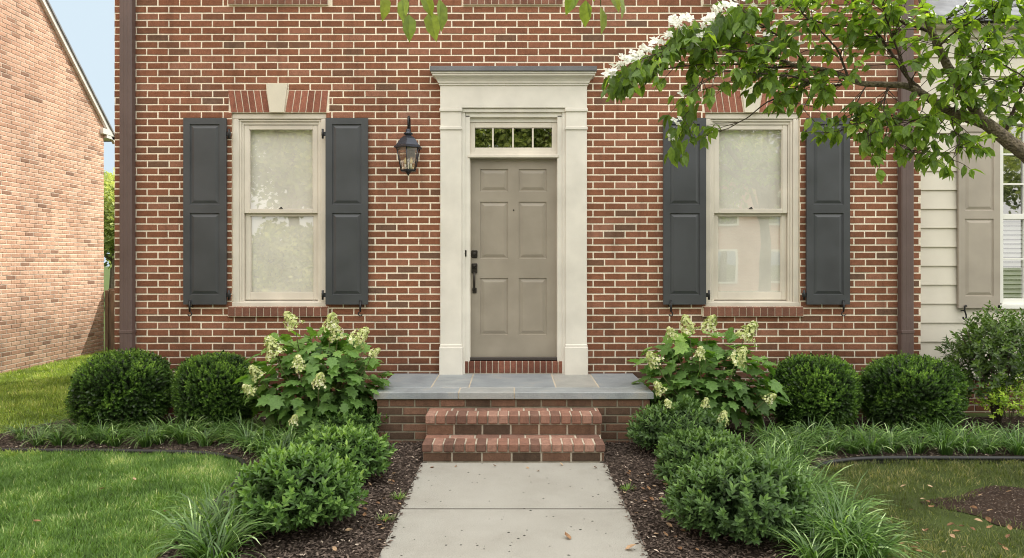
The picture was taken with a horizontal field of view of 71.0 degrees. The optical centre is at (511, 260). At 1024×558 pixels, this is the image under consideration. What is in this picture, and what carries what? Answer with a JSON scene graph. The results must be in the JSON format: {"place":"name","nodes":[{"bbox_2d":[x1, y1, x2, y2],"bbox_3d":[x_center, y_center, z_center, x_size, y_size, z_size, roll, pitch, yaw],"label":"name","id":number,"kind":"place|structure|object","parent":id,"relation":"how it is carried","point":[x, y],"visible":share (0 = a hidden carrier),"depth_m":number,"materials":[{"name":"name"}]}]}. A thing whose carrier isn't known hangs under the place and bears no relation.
{"place":"outdoors","nodes":[
{"label":"outdoors","id":0,"kind":"place"},
{"bbox_2d":[49,0,114,265],"label":"sky","id":1,"kind":"structure","parent":0,"point":[88,25],"materials":[{"name":"blue"}]},
{"bbox_2d":[0,447,241,557],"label":"lawn grass","id":2,"kind":"structure","parent":0,"point":[110,462],"depth_m":4.95,"materials":[{"name":"green plant"}]},
{"bbox_2d":[0,266,1023,557],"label":"ground","id":3,"kind":"structure","parent":0,"point":[960,520],"depth_m":4.90,"materials":[{"name":"soil"}]},
{"bbox_2d":[0,349,110,457],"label":"lawn grass","id":4,"kind":"structure","parent":3,"relation":"on","point":[50,389],"depth_m":8.85,"materials":[{"name":"green plant"}]},
{"bbox_2d":[0,0,114,374],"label":"neighbour house","id":5,"kind":"structure","parent":3,"relation":"on","point":[56,131],"depth_m":11.40,"materials":[{"name":"brick"}]},
{"bbox_2d":[104,168,114,288],"bbox_3d":[-14.087,-0.830,25.177,5.052,5.091,5.550,0,0,0],"label":"background tree","id":6,"kind":"object","parent":3,"relation":"on","point":[109,212],"visible":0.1,"depth_m":23.82,"materials":[{"name":"green plant"}]},
{"bbox_2d":[105,289,114,351],"bbox_3d":[-5.734,1.085,13.020,3.257,1.150,0.100,0,0,0],"label":"wooden fence","id":7,"kind":"object","parent":3,"relation":"on","point":[109,318],"visible":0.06,"depth_m":12.97,"materials":[{"name":"brown wood"}]},
{"bbox_2d":[0,448,245,505],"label":"lawn edging","id":8,"kind":"object","parent":3,"relation":"on","point":[227,456],"visible":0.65,"depth_m":6.10,"materials":[{"name":"black plastic"}]},
{"bbox_2d":[0,415,426,557],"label":"mulch bed","id":9,"kind":"object","parent":3,"relation":"on","point":[333,536],"visible":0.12,"depth_m":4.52,"materials":[{"name":"brown wood"}]},
{"bbox_2d":[0,418,47,440],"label":"liriope clump","id":10,"kind":"object","parent":9,"relation":"on","point":[18,433],"visible":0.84,"depth_m":6.58,"materials":[{"name":"green plant"}]},
{"bbox_2d":[12,425,66,446],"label":"liriope clump","id":11,"kind":"object","parent":9,"relation":"on","point":[39,441],"visible":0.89,"depth_m":6.41,"materials":[{"name":"green plant"}]},
{"bbox_2d":[26,418,73,436],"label":"liriope clump","id":12,"kind":"object","parent":9,"relation":"on","point":[52,428],"visible":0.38,"depth_m":6.73,"materials":[{"name":"green plant"}]},
{"bbox_2d":[24,421,88,447],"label":"liriope clump","id":13,"kind":"object","parent":9,"relation":"on","point":[58,440],"visible":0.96,"depth_m":6.38,"materials":[{"name":"green plant"}]},
{"bbox_2d":[56,421,98,446],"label":"liriope clump","id":14,"kind":"object","parent":9,"relation":"on","point":[81,439],"visible":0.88,"depth_m":6.42,"materials":[{"name":"green plant"}]},
{"bbox_2d":[72,411,129,443],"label":"liriope clump","id":15,"kind":"object","parent":9,"relation":"on","point":[96,441],"visible":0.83,"depth_m":6.45,"materials":[{"name":"green plant"}]},
{"bbox_2d":[82,421,143,446],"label":"liriope clump","id":16,"kind":"object","parent":9,"relation":"on","point":[117,442],"visible":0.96,"depth_m":6.37,"materials":[{"name":"green plant"}]},
{"bbox_2d":[64,347,173,429],"bbox_3d":[-3.826,1.256,7.063,1.017,0.814,0.960,0,0,-23],"label":"boxwood","id":17,"kind":"object","parent":9,"relation":"on","point":[111,386],"visible":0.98,"depth_m":6.76,"materials":[{"name":"green plant"}]},
{"bbox_2d":[120,421,170,448],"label":"liriope clump","id":18,"kind":"object","parent":9,"relation":"on","point":[145,440],"visible":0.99,"depth_m":6.34,"materials":[{"name":"green plant"}]},
{"bbox_2d":[128,418,187,444],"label":"liriope clump","id":19,"kind":"object","parent":9,"relation":"on","point":[158,440],"visible":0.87,"depth_m":6.45,"materials":[{"name":"green plant"}]},
{"bbox_2d":[143,414,201,437],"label":"liriope clump","id":20,"kind":"object","parent":9,"relation":"on","point":[171,427],"visible":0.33,"depth_m":6.71,"materials":[{"name":"green plant"}]},
{"bbox_2d":[151,417,212,444],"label":"liriope clump","id":21,"kind":"object","parent":9,"relation":"on","point":[182,439],"visible":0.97,"depth_m":6.44,"materials":[{"name":"green plant"}]},
{"bbox_2d":[144,479,250,541],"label":"liriope clump","id":22,"kind":"object","parent":9,"relation":"on","point":[219,503],"visible":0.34,"depth_m":4.36,"materials":[{"name":"green plant"}]},
{"bbox_2d":[141,497,259,557],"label":"liriope clump","id":23,"kind":"object","parent":9,"relation":"on","point":[193,525],"visible":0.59,"depth_m":4.04,"materials":[{"name":"green plant"}]},
{"bbox_2d":[136,502,275,557],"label":"liriope clump","id":24,"kind":"object","parent":9,"relation":"on","point":[223,545],"visible":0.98,"depth_m":3.85,"materials":[{"name":"green plant"}]},
{"bbox_2d":[182,423,230,446],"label":"liriope clump","id":25,"kind":"object","parent":9,"relation":"on","point":[203,442],"visible":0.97,"depth_m":6.40,"materials":[{"name":"green plant"}]},
{"bbox_2d":[169,350,260,428],"bbox_3d":[-2.934,1.276,7.102,0.832,0.775,0.865,0,0,-30],"label":"boxwood","id":26,"kind":"object","parent":9,"relation":"on","point":[202,386],"visible":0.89,"depth_m":6.81,"materials":[{"name":"green plant"}]},
{"bbox_2d":[192,416,242,435],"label":"liriope clump","id":27,"kind":"object","parent":9,"relation":"on","point":[222,425],"visible":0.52,"depth_m":6.70,"materials":[{"name":"green plant"}]},
{"bbox_2d":[199,422,246,445],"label":"liriope clump","id":28,"kind":"object","parent":9,"relation":"on","point":[221,439],"visible":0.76,"depth_m":6.47,"materials":[{"name":"green plant"}]},
{"bbox_2d":[167,480,288,556],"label":"liriope clump","id":29,"kind":"object","parent":9,"relation":"on","point":[227,529],"visible":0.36,"depth_m":4.06,"materials":[{"name":"green plant"}]},
{"bbox_2d":[215,410,265,437],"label":"liriope clump","id":30,"kind":"object","parent":9,"relation":"on","point":[241,422],"visible":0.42,"depth_m":6.67,"materials":[{"name":"green plant"}]},
{"bbox_2d":[221,419,269,444],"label":"liriope clump","id":31,"kind":"object","parent":9,"relation":"on","point":[253,428],"visible":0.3,"depth_m":6.42,"materials":[{"name":"green plant"}]},
{"bbox_2d":[213,419,284,452],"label":"liriope clump","id":32,"kind":"object","parent":9,"relation":"on","point":[246,445],"visible":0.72,"depth_m":6.18,"materials":[{"name":"green plant"}]},
{"bbox_2d":[225,428,297,456],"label":"liriope clump","id":33,"kind":"object","parent":9,"relation":"on","point":[258,447],"visible":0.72,"depth_m":6.01,"materials":[{"name":"green plant"}]},
{"bbox_2d":[249,428,294,459],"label":"liriope clump","id":34,"kind":"object","parent":9,"relation":"on","point":[273,446],"visible":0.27,"depth_m":5.89,"materials":[{"name":"green plant"}]},
{"bbox_2d":[250,418,310,446],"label":"liriope clump","id":35,"kind":"object","parent":9,"relation":"on","point":[274,429],"visible":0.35,"depth_m":6.27,"materials":[{"name":"green plant"}]},
{"bbox_2d":[258,425,319,450],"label":"liriope clump","id":36,"kind":"object","parent":9,"relation":"on","point":[291,437],"visible":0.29,"depth_m":6.22,"materials":[{"name":"green plant"}]},
{"bbox_2d":[223,441,368,535],"bbox_3d":[-1.319,1.386,4.423,0.871,0.555,0.847,0,0,0],"label":"evergreen shrub","id":37,"kind":"object","parent":9,"relation":"on","point":[308,484],"visible":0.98,"depth_m":4.23,"materials":[{"name":"green plant"}]},
{"bbox_2d":[232,311,393,437],"bbox_3d":[-1.840,1.062,6.716,1.469,1.212,1.176,0,0,0],"label":"hydrangea","id":38,"kind":"object","parent":9,"relation":"on","point":[283,407],"visible":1,"depth_m":6.49,"materials":[{"name":"green plant"}]},
{"bbox_2d":[285,419,397,482],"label":"evergreen shrub","id":39,"kind":"object","parent":9,"relation":"on","point":[368,450],"visible":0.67,"depth_m":5.28,"materials":[{"name":"green plant"}]},
{"bbox_2d":[305,397,389,436],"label":"evergreen shrub","id":40,"kind":"object","parent":9,"relation":"on","point":[370,417],"visible":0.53,"depth_m":6.42,"materials":[{"name":"green plant"}]},
{"bbox_2d":[380,0,624,42],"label":"overhanging tree","id":41,"kind":"object","parent":3,"relation":"on","point":[434,24],"visible":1,"depth_m":2.59,"materials":[{"name":"green plant"}]},
{"bbox_2d":[374,374,653,462],"bbox_3d":[0.015,1.452,6.738,2.536,0.515,1.719,0,0,0],"label":"front stoop","id":42,"kind":"object","parent":3,"relation":"on","point":[513,418],"visible":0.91,"depth_m":6.50,"materials":[{"name":"brick"}]},
{"bbox_2d":[114,0,920,416],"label":"brick house","id":43,"kind":"structure","parent":3,"relation":"on","point":[542,208],"depth_m":7.60,"materials":[{"name":"red brick"}]},
{"bbox_2d":[232,113,325,305],"bbox_3d":[-2.468,-0.542,7.682,0.997,2.047,0.156,0,0,0],"label":"window","id":44,"kind":"structure","parent":43,"relation":"in","point":[279,158],"depth_m":7.74,"materials":[{"name":"glass"}]},
{"bbox_2d":[394,116,421,175],"bbox_3d":[-1.071,-1.192,7.427,0.268,0.632,0.344,0,0,0],"label":"wall lantern","id":45,"kind":"object","parent":43,"relation":"attached to","point":[408,143],"depth_m":7.38,"materials":[{"name":"metal"}]},
{"bbox_2d":[468,122,558,158],"bbox_3d":[0.015,-1.278,7.635,0.969,0.383,0.130,0,0,0],"label":"transom window","id":46,"kind":"structure","parent":43,"relation":"in","point":[475,153],"depth_m":7.63,"materials":[{"name":"paint"}]},
{"bbox_2d":[471,159,556,356],"bbox_3d":[0.018,-0.030,7.630,0.913,2.110,0.131,0,0,0],"label":"door","id":47,"kind":"structure","parent":43,"relation":"in","point":[514,201],"depth_m":7.65,"materials":[{"name":"beige paint"}]},
{"bbox_2d":[705,113,799,305],"bbox_3d":[2.550,-0.542,7.682,0.997,2.047,0.156,0,0,0],"label":"window","id":48,"kind":"structure","parent":43,"relation":"in","point":[752,165],"depth_m":7.74,"materials":[{"name":"glass"}]},
{"bbox_2d":[600,415,1023,557],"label":"mulch bed","id":49,"kind":"object","parent":3,"relation":"on","point":[716,553],"visible":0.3,"depth_m":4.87,"materials":[{"name":"brown wood"}]},
{"bbox_2d":[625,394,725,450],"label":"evergreen shrub","id":50,"kind":"object","parent":49,"relation":"on","point":[649,426],"visible":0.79,"depth_m":6.07,"materials":[{"name":"green plant"}]},
{"bbox_2d":[652,425,757,482],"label":"evergreen shrub","id":51,"kind":"object","parent":49,"relation":"on","point":[672,454],"visible":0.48,"depth_m":5.16,"materials":[{"name":"green plant"}]},
{"bbox_2d":[627,314,791,435],"bbox_3d":[1.828,1.076,6.721,1.481,1.184,1.175,0,0,0],"label":"hydrangea","id":52,"kind":"object","parent":49,"relation":"on","point":[688,379],"visible":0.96,"depth_m":6.53,"materials":[{"name":"green plant"}]},
{"bbox_2d":[659,447,817,545],"bbox_3d":[1.369,1.396,4.360,0.947,0.535,0.916,0,0,0],"label":"evergreen shrub","id":53,"kind":"object","parent":49,"relation":"on","point":[700,495],"visible":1,"depth_m":4.15,"materials":[{"name":"green plant"}]},
{"bbox_2d":[716,432,774,455],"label":"liriope clump","id":54,"kind":"object","parent":49,"relation":"on","point":[757,447],"visible":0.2,"depth_m":5.88,"materials":[{"name":"green plant"}]},
{"bbox_2d":[735,416,798,445],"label":"liriope clump","id":55,"kind":"object","parent":49,"relation":"on","point":[770,435],"visible":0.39,"depth_m":6.46,"materials":[{"name":"green plant"}]},
{"bbox_2d":[737,413,809,451],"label":"liriope clump","id":56,"kind":"object","parent":49,"relation":"on","point":[767,435],"visible":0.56,"depth_m":6.21,"materials":[{"name":"green plant"}]},
{"bbox_2d":[741,436,809,474],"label":"liriope clump","id":57,"kind":"object","parent":49,"relation":"on","point":[766,453],"visible":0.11,"depth_m":5.45,"materials":[{"name":"green plant"}]},
{"bbox_2d":[750,437,825,480],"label":"liriope clump","id":58,"kind":"object","parent":49,"relation":"on","point":[787,451],"visible":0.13,"depth_m":5.38,"materials":[{"name":"green plant"}]},
{"bbox_2d":[762,432,818,462],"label":"liriope clump","id":59,"kind":"object","parent":49,"relation":"on","point":[797,451],"visible":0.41,"depth_m":5.80,"materials":[{"name":"green plant"}]},
{"bbox_2d":[760,427,823,454],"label":"liriope clump","id":60,"kind":"object","parent":49,"relation":"on","point":[798,442],"visible":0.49,"depth_m":6.12,"materials":[{"name":"green plant"}]},
{"bbox_2d":[755,438,831,477],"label":"liriope clump","id":61,"kind":"object","parent":49,"relation":"on","point":[798,460],"visible":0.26,"depth_m":5.36,"materials":[{"name":"green plant"}]},
{"bbox_2d":[769,421,826,444],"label":"liriope clump","id":62,"kind":"object","parent":49,"relation":"on","point":[792,428],"visible":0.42,"depth_m":6.42,"materials":[{"name":"green plant"}]},
{"bbox_2d":[767,437,835,466],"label":"liriope clump","id":63,"kind":"object","parent":49,"relation":"on","point":[802,456],"visible":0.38,"depth_m":5.66,"materials":[{"name":"green plant"}]},
{"bbox_2d":[760,519,867,557],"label":"liriope clump","id":64,"kind":"object","parent":49,"relation":"on","point":[807,553],"visible":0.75,"depth_m":3.91,"materials":[{"name":"green plant"}]},
{"bbox_2d":[765,353,864,431],"bbox_3d":[2.956,1.284,7.053,0.894,0.757,0.930,0,0,41],"label":"boxwood","id":65,"kind":"object","parent":49,"relation":"on","point":[820,387],"visible":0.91,"depth_m":6.76,"materials":[{"name":"green plant"}]},
{"bbox_2d":[786,415,843,444],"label":"liriope clump","id":66,"kind":"object","parent":49,"relation":"on","point":[816,432],"visible":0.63,"depth_m":6.44,"materials":[{"name":"green plant"}]},
{"bbox_2d":[782,464,854,496],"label":"liriope clump","id":67,"kind":"object","parent":49,"relation":"on","point":[808,476],"visible":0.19,"depth_m":4.78,"materials":[{"name":"green plant"}]},
{"bbox_2d":[788,462,861,499],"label":"liriope clump","id":68,"kind":"object","parent":49,"relation":"on","point":[844,493],"visible":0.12,"depth_m":4.79,"materials":[{"name":"green plant"}]},
{"bbox_2d":[797,458,855,503],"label":"liriope clump","id":69,"kind":"object","parent":49,"relation":"on","point":[831,491],"visible":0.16,"depth_m":4.68,"materials":[{"name":"green plant"}]},
{"bbox_2d":[802,429,859,456],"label":"liriope clump","id":70,"kind":"object","parent":49,"relation":"on","point":[828,448],"visible":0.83,"depth_m":6.10,"materials":[{"name":"green plant"}]},
{"bbox_2d":[777,489,899,557],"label":"liriope clump","id":71,"kind":"object","parent":49,"relation":"on","point":[839,517],"visible":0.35,"depth_m":4.00,"materials":[{"name":"green plant"}]},
{"bbox_2d":[811,417,866,446],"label":"liriope clump","id":72,"kind":"object","parent":49,"relation":"on","point":[831,427],"visible":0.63,"depth_m":6.40,"materials":[{"name":"green plant"}]},
{"bbox_2d":[788,487,895,540],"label":"liriope clump","id":73,"kind":"object","parent":49,"relation":"on","point":[844,521],"visible":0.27,"depth_m":4.13,"materials":[{"name":"green plant"}]},
{"bbox_2d":[795,482,888,527],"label":"liriope clump","id":74,"kind":"object","parent":49,"relation":"on","point":[831,513],"visible":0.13,"depth_m":4.32,"materials":[{"name":"green plant"}]},
{"bbox_2d":[785,486,910,557],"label":"liriope clump","id":75,"kind":"object","parent":49,"relation":"on","point":[850,513],"visible":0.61,"depth_m":3.94,"materials":[{"name":"green plant"}]},
{"bbox_2d":[785,496,912,557],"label":"liriope clump","id":76,"kind":"object","parent":49,"relation":"on","point":[850,531],"visible":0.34,"depth_m":3.97,"materials":[{"name":"green plant"}]},
{"bbox_2d":[795,470,903,526],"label":"liriope clump","id":77,"kind":"object","parent":49,"relation":"on","point":[849,501],"visible":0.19,"depth_m":4.33,"materials":[{"name":"green plant"}]},
{"bbox_2d":[821,429,881,454],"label":"liriope clump","id":78,"kind":"object","parent":49,"relation":"on","point":[852,449],"visible":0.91,"depth_m":6.12,"materials":[{"name":"green plant"}]},
{"bbox_2d":[795,513,915,557],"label":"liriope clump","id":79,"kind":"object","parent":49,"relation":"on","point":[862,542],"visible":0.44,"depth_m":3.88,"materials":[{"name":"green plant"}]},
{"bbox_2d":[832,419,891,446],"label":"liriope clump","id":80,"kind":"object","parent":49,"relation":"on","point":[861,432],"visible":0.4,"depth_m":6.37,"materials":[{"name":"green plant"}]},
{"bbox_2d":[804,499,920,557],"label":"liriope clump","id":81,"kind":"object","parent":49,"relation":"on","point":[855,556],"visible":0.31,"depth_m":3.90,"materials":[{"name":"green plant"}]},
{"bbox_2d":[800,510,940,557],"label":"liriope clump","id":82,"kind":"object","parent":49,"relation":"on","point":[872,554],"visible":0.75,"depth_m":3.79,"materials":[{"name":"green plant"}]},
{"bbox_2d":[844,420,905,456],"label":"liriope clump","id":83,"kind":"object","parent":49,"relation":"on","point":[872,449],"visible":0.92,"depth_m":6.11,"materials":[{"name":"green plant"}]},
{"bbox_2d":[864,423,925,456],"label":"liriope clump","id":84,"kind":"object","parent":49,"relation":"on","point":[894,448],"visible":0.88,"depth_m":6.16,"materials":[{"name":"green plant"}]},
{"bbox_2d":[882,421,930,445],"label":"liriope clump","id":85,"kind":"object","parent":49,"relation":"on","point":[907,432],"visible":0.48,"depth_m":6.44,"materials":[{"name":"green plant"}]},
{"bbox_2d":[859,350,971,433],"bbox_3d":[3.903,1.277,7.001,0.950,0.772,1.007,0,0,-34],"label":"boxwood","id":86,"kind":"object","parent":49,"relation":"on","point":[916,387],"visible":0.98,"depth_m":6.73,"materials":[{"name":"green plant"}]},
{"bbox_2d":[891,428,952,454],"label":"liriope clump","id":87,"kind":"object","parent":49,"relation":"on","point":[920,448],"visible":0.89,"depth_m":6.14,"materials":[{"name":"green plant"}]},
{"bbox_2d":[906,417,970,446],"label":"liriope clump","id":88,"kind":"object","parent":49,"relation":"on","point":[931,431],"visible":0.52,"depth_m":6.37,"materials":[{"name":"green plant"}]},
{"bbox_2d":[920,425,974,458],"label":"liriope clump","id":89,"kind":"object","parent":49,"relation":"on","point":[943,449],"visible":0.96,"depth_m":6.08,"materials":[{"name":"green plant"}]},
{"bbox_2d":[926,410,995,447],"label":"liriope clump","id":90,"kind":"object","parent":49,"relation":"on","point":[952,425],"visible":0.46,"depth_m":6.36,"materials":[{"name":"green plant"}]},
{"bbox_2d":[945,424,997,453],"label":"liriope clump","id":91,"kind":"object","parent":49,"relation":"on","point":[965,449],"visible":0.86,"depth_m":6.12,"materials":[{"name":"green plant"}]},
{"bbox_2d":[934,300,1023,426],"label":"laurel bush","id":92,"kind":"object","parent":49,"relation":"on","point":[999,343],"visible":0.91,"depth_m":7.00,"materials":[{"name":"green plant"}]},
{"bbox_2d":[955,420,1012,445],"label":"liriope clump","id":93,"kind":"object","parent":49,"relation":"on","point":[983,430],"visible":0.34,"depth_m":6.44,"materials":[{"name":"green plant"}]},
{"bbox_2d":[962,429,1018,454],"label":"liriope clump","id":94,"kind":"object","parent":49,"relation":"on","point":[991,450],"visible":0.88,"depth_m":6.10,"materials":[{"name":"green plant"}]},
{"bbox_2d":[970,372,1023,432],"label":"lime shrub","id":95,"kind":"object","parent":49,"relation":"on","point":[1013,407],"visible":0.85,"depth_m":6.77,"materials":[{"name":"green plant"}]},
{"bbox_2d":[971,421,1023,448],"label":"liriope clump","id":96,"kind":"object","parent":49,"relation":"on","point":[1012,432],"visible":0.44,"depth_m":6.39,"materials":[{"name":"green plant"}]},
{"bbox_2d":[986,423,1023,455],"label":"liriope clump","id":97,"kind":"object","parent":49,"relation":"on","point":[1018,450],"visible":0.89,"depth_m":6.11,"materials":[{"name":"green plant"}]},
{"bbox_2d":[601,0,1023,183],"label":"dogwood tree","id":98,"kind":"object","parent":3,"relation":"on","point":[717,32],"visible":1,"depth_m":5.17,"materials":[{"name":"green plant"}]},
{"bbox_2d":[807,456,1023,475],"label":"lawn edging","id":99,"kind":"object","parent":3,"relation":"on","point":[930,458],"visible":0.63,"depth_m":5.89,"materials":[{"name":"black plastic"}]},
{"bbox_2d":[813,457,1023,557],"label":"lawn grass","id":100,"kind":"structure","parent":3,"relation":"on","point":[971,463],"depth_m":5.13,"materials":[{"name":"green plant"}]},
{"bbox_2d":[921,0,1023,412],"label":"siding wall","id":101,"kind":"structure","parent":3,"relation":"on","point":[972,245],"depth_m":7.88,"materials":[{"name":"paint"}]},
{"bbox_2d":[998,120,1023,308],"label":"window","id":102,"kind":"structure","parent":101,"relation":"in","point":[1008,303],"depth_m":7.93,"materials":[{"name":"white paint"}]},
{"bbox_2d":[921,486,1023,528],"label":"soil patch","id":103,"kind":"object","parent":3,"relation":"on","point":[992,511],"visible":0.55,"depth_m":4.90,"materials":[{"name":"brown soil"}]},
{"bbox_2d":[929,485,1023,523],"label":"soil crumbs","id":104,"kind":"object","parent":103,"relation":"on","point":[1005,504],"visible":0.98,"depth_m":4.90,"materials":[{"name":"brown soil"}]},
{"bbox_2d":[379,463,648,557],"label":"walkway","id":105,"kind":"structure","parent":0,"point":[493,533],"depth_m":4.65,"materials":[{"name":"concrete"}]},
{"bbox_2d":[401,508,624,508],"bbox_3d":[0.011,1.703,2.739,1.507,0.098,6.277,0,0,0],"label":"walkway joint","id":106,"kind":"object","parent":105,"relation":"in","point":[513,508],"visible":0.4,"depth_m":4.79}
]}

